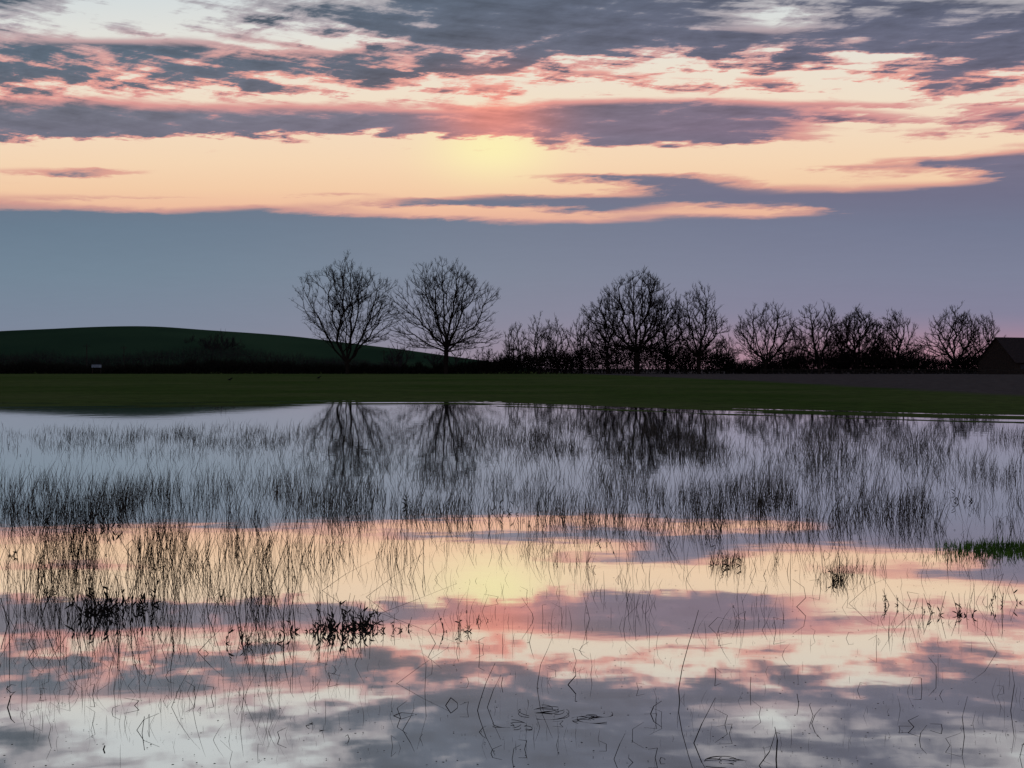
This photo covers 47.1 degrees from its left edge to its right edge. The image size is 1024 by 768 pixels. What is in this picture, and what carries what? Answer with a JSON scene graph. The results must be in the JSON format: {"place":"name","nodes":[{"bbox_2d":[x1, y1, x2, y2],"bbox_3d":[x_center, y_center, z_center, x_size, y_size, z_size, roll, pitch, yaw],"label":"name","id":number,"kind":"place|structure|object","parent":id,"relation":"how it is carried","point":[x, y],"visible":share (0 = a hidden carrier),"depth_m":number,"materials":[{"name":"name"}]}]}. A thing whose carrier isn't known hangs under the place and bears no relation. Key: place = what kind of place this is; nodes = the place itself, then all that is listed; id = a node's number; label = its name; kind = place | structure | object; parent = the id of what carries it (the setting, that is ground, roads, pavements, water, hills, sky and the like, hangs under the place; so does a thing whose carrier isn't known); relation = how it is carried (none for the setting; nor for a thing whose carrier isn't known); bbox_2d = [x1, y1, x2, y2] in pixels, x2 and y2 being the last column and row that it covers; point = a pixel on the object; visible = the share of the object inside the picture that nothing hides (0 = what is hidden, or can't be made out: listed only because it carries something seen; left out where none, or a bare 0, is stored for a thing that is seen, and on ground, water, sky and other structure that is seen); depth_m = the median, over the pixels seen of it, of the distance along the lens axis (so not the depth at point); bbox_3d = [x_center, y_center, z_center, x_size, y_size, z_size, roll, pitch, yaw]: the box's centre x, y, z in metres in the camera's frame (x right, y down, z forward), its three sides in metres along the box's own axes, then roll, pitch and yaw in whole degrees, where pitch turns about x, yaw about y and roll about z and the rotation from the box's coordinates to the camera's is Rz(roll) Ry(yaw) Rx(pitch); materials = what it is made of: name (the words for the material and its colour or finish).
{"place":"outdoors","nodes":[
{"label":"outdoors","id":0,"kind":"place"},
{"bbox_2d":[0,326,536,370],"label":"hill","id":1,"kind":"structure","parent":0,"point":[106,340],"depth_m":565.28,"materials":[{"name":"green plant"}]},
{"bbox_2d":[0,401,1023,767],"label":"flood water","id":2,"kind":"structure","parent":0,"point":[836,669],"depth_m":7.46,"materials":[{"name":"grey liquid"}]},
{"bbox_2d":[9,595,9,651],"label":"broken reed stem","id":3,"kind":"object","parent":2,"relation":"on","point":[9,621],"visible":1,"depth_m":6.22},
{"bbox_2d":[28,503,50,520],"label":"dock plant","id":4,"kind":"object","parent":2,"relation":"on","point":[41,512],"visible":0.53,"depth_m":11.57,"materials":[{"name":"black plant"}]},
{"bbox_2d":[79,579,81,638],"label":"broken reed stem","id":5,"kind":"object","parent":2,"relation":"on","point":[81,614],"visible":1,"depth_m":6.52,"materials":[{"name":"brown plant"}]},
{"bbox_2d":[63,571,124,616],"bbox_3d":[-2.556,1.309,7.204,0.353,0.321,0.237,0,1,-14],"label":"dock plant","id":6,"kind":"object","parent":2,"relation":"on","point":[100,610],"visible":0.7,"depth_m":7.21,"materials":[{"name":"black plant"}]},
{"bbox_2d":[82,504,122,528],"bbox_3d":[-3.880,1.244,11.167,0.413,0.331,0.203,0,1,21],"label":"dock plant","id":7,"kind":"object","parent":2,"relation":"on","point":[113,524],"visible":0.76,"depth_m":11.11,"materials":[{"name":"black plant"}]},
{"bbox_2d":[116,575,159,613],"bbox_3d":[-2.296,1.317,7.368,0.246,0.251,0.406,-1,1,-42],"label":"dock plant","id":8,"kind":"object","parent":2,"relation":"on","point":[143,597],"visible":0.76,"depth_m":7.39,"materials":[{"name":"black plant"}]},
{"bbox_2d":[0,521,328,634],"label":"reed stems","id":9,"kind":"object","parent":2,"relation":"on","point":[53,575],"visible":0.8,"depth_m":7.39,"materials":[{"name":"brown plant"}]},
{"bbox_2d":[170,606,173,645],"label":"broken reed stem","id":10,"kind":"object","parent":2,"relation":"on","point":[171,627],"visible":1,"depth_m":6.37,"materials":[{"name":"brown plant"}]},
{"bbox_2d":[226,616,280,643],"bbox_3d":[-1.415,1.363,6.483,0.313,0.201,0.175,0,1,0],"label":"dock plant","id":11,"kind":"object","parent":2,"relation":"on","point":[273,627],"visible":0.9,"depth_m":6.43,"materials":[{"name":"black plant"}]},
{"bbox_2d":[262,583,270,651],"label":"broken reed stem","id":12,"kind":"object","parent":2,"relation":"on","point":[266,621],"visible":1,"depth_m":6.22,"materials":[{"name":"brown plant"}]},
{"bbox_2d":[270,617,289,638],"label":"dock plant","id":13,"kind":"object","parent":2,"relation":"on","point":[284,633],"visible":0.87,"depth_m":6.59,"materials":[{"name":"black plant"}]},
{"bbox_2d":[304,616,325,632],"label":"dock plant","id":14,"kind":"object","parent":2,"relation":"on","point":[316,628],"visible":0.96,"depth_m":6.70,"materials":[{"name":"black plant"}]},
{"bbox_2d":[286,594,375,633],"bbox_3d":[-1.038,1.338,6.765,0.501,0.276,0.246,0,1,0],"label":"dock plant","id":15,"kind":"object","parent":2,"relation":"on","point":[330,625],"visible":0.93,"depth_m":6.76,"materials":[{"name":"black plant"}]},
{"bbox_2d":[339,596,382,629],"bbox_3d":[-0.866,1.345,6.893,0.188,0.235,0.298,1,1,39],"label":"dock plant","id":16,"kind":"object","parent":2,"relation":"on","point":[369,618],"visible":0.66,"depth_m":6.87,"materials":[{"name":"black plant"}]},
{"bbox_2d":[379,614,411,630],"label":"dock plant","id":17,"kind":"object","parent":2,"relation":"on","point":[383,627],"visible":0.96,"depth_m":6.75,"materials":[{"name":"black plant"}]},
{"bbox_2d":[402,488,425,505],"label":"dock plant","id":18,"kind":"object","parent":2,"relation":"on","point":[410,501],"visible":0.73,"depth_m":12.93,"materials":[{"name":"grey plant"}]},
{"bbox_2d":[438,613,471,631],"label":"dock plant","id":19,"kind":"object","parent":2,"relation":"on","point":[459,628],"visible":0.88,"depth_m":6.72,"materials":[{"name":"black plant"}]},
{"bbox_2d":[491,493,520,513],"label":"dock plant","id":20,"kind":"object","parent":2,"relation":"on","point":[508,509],"visible":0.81,"depth_m":12.19,"materials":[{"name":"black plant"}]},
{"bbox_2d":[0,469,1020,760],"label":"flooded stubble","id":21,"kind":"object","parent":2,"relation":"on","point":[184,543],"visible":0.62,"depth_m":8.64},
{"bbox_2d":[0,408,1023,535],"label":"reed bed","id":22,"kind":"object","parent":2,"relation":"on","point":[119,501],"visible":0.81,"depth_m":14.34,"materials":[{"name":"grey plant"}]},
{"bbox_2d":[4,499,1023,765],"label":"floating debris","id":23,"kind":"object","parent":2,"relation":"on","point":[526,663],"visible":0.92,"depth_m":5.29,"materials":[{"name":"black plant"}]},
{"bbox_2d":[306,705,744,767],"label":"floating straw","id":24,"kind":"object","parent":2,"relation":"on","point":[585,722],"visible":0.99,"depth_m":5.00,"materials":[{"name":"plant"}]},
{"bbox_2d":[678,610,698,700],"bbox_3d":[0.799,1.235,5.326,0.102,0.418,0.011,0,1,-17],"label":"broken reed stem","id":25,"kind":"object","parent":2,"relation":"on","point":[684,660],"visible":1,"depth_m":5.32,"materials":[{"name":"brown plant"}]},
{"bbox_2d":[694,699,714,742],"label":"broken reed stem","id":26,"kind":"object","parent":2,"relation":"on","point":[702,722],"visible":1,"depth_m":4.71,"materials":[{"name":"brown plant"}]},
{"bbox_2d":[710,545,740,566],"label":"dock plant","id":27,"kind":"object","parent":2,"relation":"on","point":[726,564],"visible":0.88,"depth_m":8.96,"materials":[{"name":"black plant"}]},
{"bbox_2d":[775,728,777,758],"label":"broken reed stem","id":28,"kind":"object","parent":2,"relation":"on","point":[776,744],"visible":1,"depth_m":4.52,"materials":[{"name":"brown plant"}]},
{"bbox_2d":[825,566,844,582],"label":"dock plant","id":29,"kind":"object","parent":2,"relation":"on","point":[832,572],"visible":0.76,"depth_m":8.32,"materials":[{"name":"black plant"}]},
{"bbox_2d":[882,589,898,604],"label":"dock plant","id":30,"kind":"object","parent":2,"relation":"on","point":[885,599],"visible":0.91,"depth_m":7.46,"materials":[{"name":"black plant"}]},
{"bbox_2d":[921,598,934,612],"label":"dock plant","id":31,"kind":"object","parent":2,"relation":"on","point":[924,609],"visible":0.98,"depth_m":7.23,"materials":[{"name":"black plant"}]},
{"bbox_2d":[924,592,976,615],"bbox_3d":[2.675,1.349,7.181,0.308,0.172,0.109,0,1,0],"label":"dock plant","id":32,"kind":"object","parent":2,"relation":"on","point":[958,611],"visible":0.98,"depth_m":7.17,"materials":[{"name":"black plant"}]},
{"bbox_2d":[896,535,1023,565],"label":"grass tuft","id":33,"kind":"object","parent":2,"relation":"on","point":[1018,549],"visible":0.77,"depth_m":9.71,"materials":[{"name":"green plant"}]},
{"bbox_2d":[951,482,972,501],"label":"dock plant","id":34,"kind":"object","parent":2,"relation":"on","point":[965,495],"visible":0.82,"depth_m":13.31,"materials":[{"name":"grey plant"}]},
{"bbox_2d":[986,584,1022,606],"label":"dock plant","id":35,"kind":"object","parent":2,"relation":"in","point":[1003,595],"visible":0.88,"depth_m":7.47,"materials":[{"name":"black plant"}]},
{"bbox_2d":[0,369,1023,423],"bbox_3d":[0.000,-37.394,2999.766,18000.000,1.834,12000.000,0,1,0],"label":"ground","id":36,"kind":"structure","parent":0,"point":[996,396],"depth_m":74.60,"materials":[{"name":"green plant"}]},
{"bbox_2d":[91,364,100,373],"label":"notice board","id":37,"kind":"object","parent":36,"relation":"on","point":[95,366],"visible":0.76,"depth_m":284.83,"materials":[{"name":"grey wood"}]},
{"bbox_2d":[183,334,203,343],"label":"hawthorn tree","id":38,"kind":"object","parent":36,"relation":"on","point":[185,341],"visible":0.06,"depth_m":568.50,"materials":[{"name":"plant"}]},
{"bbox_2d":[0,338,402,370],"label":"hedgerow","id":39,"kind":"object","parent":36,"relation":"on","point":[180,356],"visible":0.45,"depth_m":476.76,"materials":[{"name":"black plant"}]},
{"bbox_2d":[200,332,245,349],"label":"hawthorn tree","id":40,"kind":"object","parent":36,"relation":"on","point":[233,342],"visible":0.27,"depth_m":554.78,"materials":[{"name":"plant"}]},
{"bbox_2d":[289,250,408,373],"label":"poplar tree","id":41,"kind":"object","parent":36,"relation":"on","point":[349,307],"visible":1,"depth_m":283.65,"materials":[{"name":"black plant"}]},
{"bbox_2d":[386,256,502,373],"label":"oak tree","id":42,"kind":"object","parent":36,"relation":"on","point":[447,344],"visible":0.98,"depth_m":284.00,"materials":[{"name":"black plant"}]},
{"bbox_2d":[467,346,502,371],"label":"hawthorn tree","id":43,"kind":"object","parent":36,"relation":"on","point":[488,356],"visible":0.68,"depth_m":299.24,"materials":[{"name":"black plant"}]},
{"bbox_2d":[0,338,981,373],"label":"hedgerow","id":44,"kind":"object","parent":36,"relation":"on","point":[230,367],"visible":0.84,"depth_m":296.99,"materials":[{"name":"black plant"}]},
{"bbox_2d":[500,322,533,373],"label":"alder tree","id":45,"kind":"object","parent":36,"relation":"on","point":[508,348],"visible":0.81,"depth_m":299.39,"materials":[{"name":"black plant"}]},
{"bbox_2d":[517,311,557,373],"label":"alder tree","id":46,"kind":"object","parent":36,"relation":"on","point":[541,359],"visible":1,"depth_m":289.51,"materials":[{"name":"black plant"}]},
{"bbox_2d":[543,313,572,373],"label":"alder tree","id":47,"kind":"object","parent":36,"relation":"on","point":[560,351],"visible":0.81,"depth_m":295.25,"materials":[{"name":"black plant"}]},
{"bbox_2d":[563,308,599,373],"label":"alder tree","id":48,"kind":"object","parent":36,"relation":"on","point":[580,337],"visible":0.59,"depth_m":299.58,"materials":[{"name":"black plant"}]},
{"bbox_2d":[573,286,638,373],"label":"ash tree","id":49,"kind":"object","parent":36,"relation":"on","point":[606,363],"visible":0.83,"depth_m":290.65,"materials":[{"name":"black plant"}]},
{"bbox_2d":[581,266,687,373],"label":"oak tree","id":50,"kind":"object","parent":36,"relation":"on","point":[654,321],"visible":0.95,"depth_m":288.08,"materials":[{"name":"black plant"}]},
{"bbox_2d":[639,286,697,373],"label":"ash tree","id":51,"kind":"object","parent":36,"relation":"on","point":[670,326],"visible":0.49,"depth_m":298.32,"materials":[{"name":"black plant"}]},
{"bbox_2d":[377,341,969,371],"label":"distant tree row","id":52,"kind":"object","parent":36,"relation":"on","point":[398,357],"visible":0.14,"depth_m":491.21,"materials":[{"name":"black plant"}]},
{"bbox_2d":[660,281,731,373],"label":"ash tree","id":53,"kind":"object","parent":36,"relation":"on","point":[698,352],"visible":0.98,"depth_m":286.41,"materials":[{"name":"black plant"}]},
{"bbox_2d":[709,333,743,373],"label":"hawthorn tree","id":54,"kind":"object","parent":36,"relation":"on","point":[728,351],"visible":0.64,"depth_m":298.61,"materials":[{"name":"black plant"}]},
{"bbox_2d":[729,298,805,373],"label":"cherry tree","id":55,"kind":"object","parent":36,"relation":"on","point":[766,361],"visible":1,"depth_m":284.22,"materials":[{"name":"black plant"}]},
{"bbox_2d":[777,323,808,370],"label":"hawthorn tree","id":56,"kind":"object","parent":36,"relation":"on","point":[801,333],"visible":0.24,"depth_m":304.34,"materials":[{"name":"black plant"}]},
{"bbox_2d":[780,301,851,373],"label":"lime tree","id":57,"kind":"object","parent":36,"relation":"on","point":[827,342],"visible":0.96,"depth_m":291.43,"materials":[{"name":"black plant"}]},
{"bbox_2d":[821,319,856,373],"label":"hawthorn tree","id":58,"kind":"object","parent":36,"relation":"on","point":[839,342],"visible":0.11,"depth_m":304.70,"materials":[{"name":"black plant"}]},
{"bbox_2d":[819,303,895,373],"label":"ivy clad tree","id":59,"kind":"object","parent":36,"relation":"on","point":[857,340],"visible":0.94,"depth_m":292.76,"materials":[{"name":"black plant"}]},
{"bbox_2d":[857,324,887,373],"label":"hawthorn tree","id":60,"kind":"object","parent":36,"relation":"on","point":[874,339],"visible":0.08,"depth_m":302.69,"materials":[{"name":"black plant"}]},
{"bbox_2d":[866,308,926,373],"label":"lime tree","id":61,"kind":"object","parent":36,"relation":"on","point":[896,364],"visible":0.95,"depth_m":290.70,"materials":[{"name":"black plant"}]},
{"bbox_2d":[908,300,992,373],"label":"willow tree","id":62,"kind":"object","parent":36,"relation":"on","point":[963,323],"visible":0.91,"depth_m":297.40,"materials":[{"name":"black plant"}]},
{"bbox_2d":[962,312,1005,359],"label":"willow tree","id":63,"kind":"object","parent":36,"relation":"on","point":[985,326],"visible":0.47,"depth_m":303.23,"materials":[{"name":"black plant"}]},
{"bbox_2d":[978,339,1023,373],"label":"walls","id":64,"kind":"structure","parent":36,"relation":"on","point":[996,355],"depth_m":271.47,"materials":[{"name":"brick"}]},
{"bbox_2d":[975,337,1023,362],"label":"roof","id":65,"kind":"structure","parent":64,"relation":"on","point":[1013,347],"depth_m":270.87,"materials":[{"name":"tile"}]},
{"bbox_2d":[0,0,1023,368],"label":"sky","id":66,"kind":"structure","parent":0,"point":[164,163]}
]}

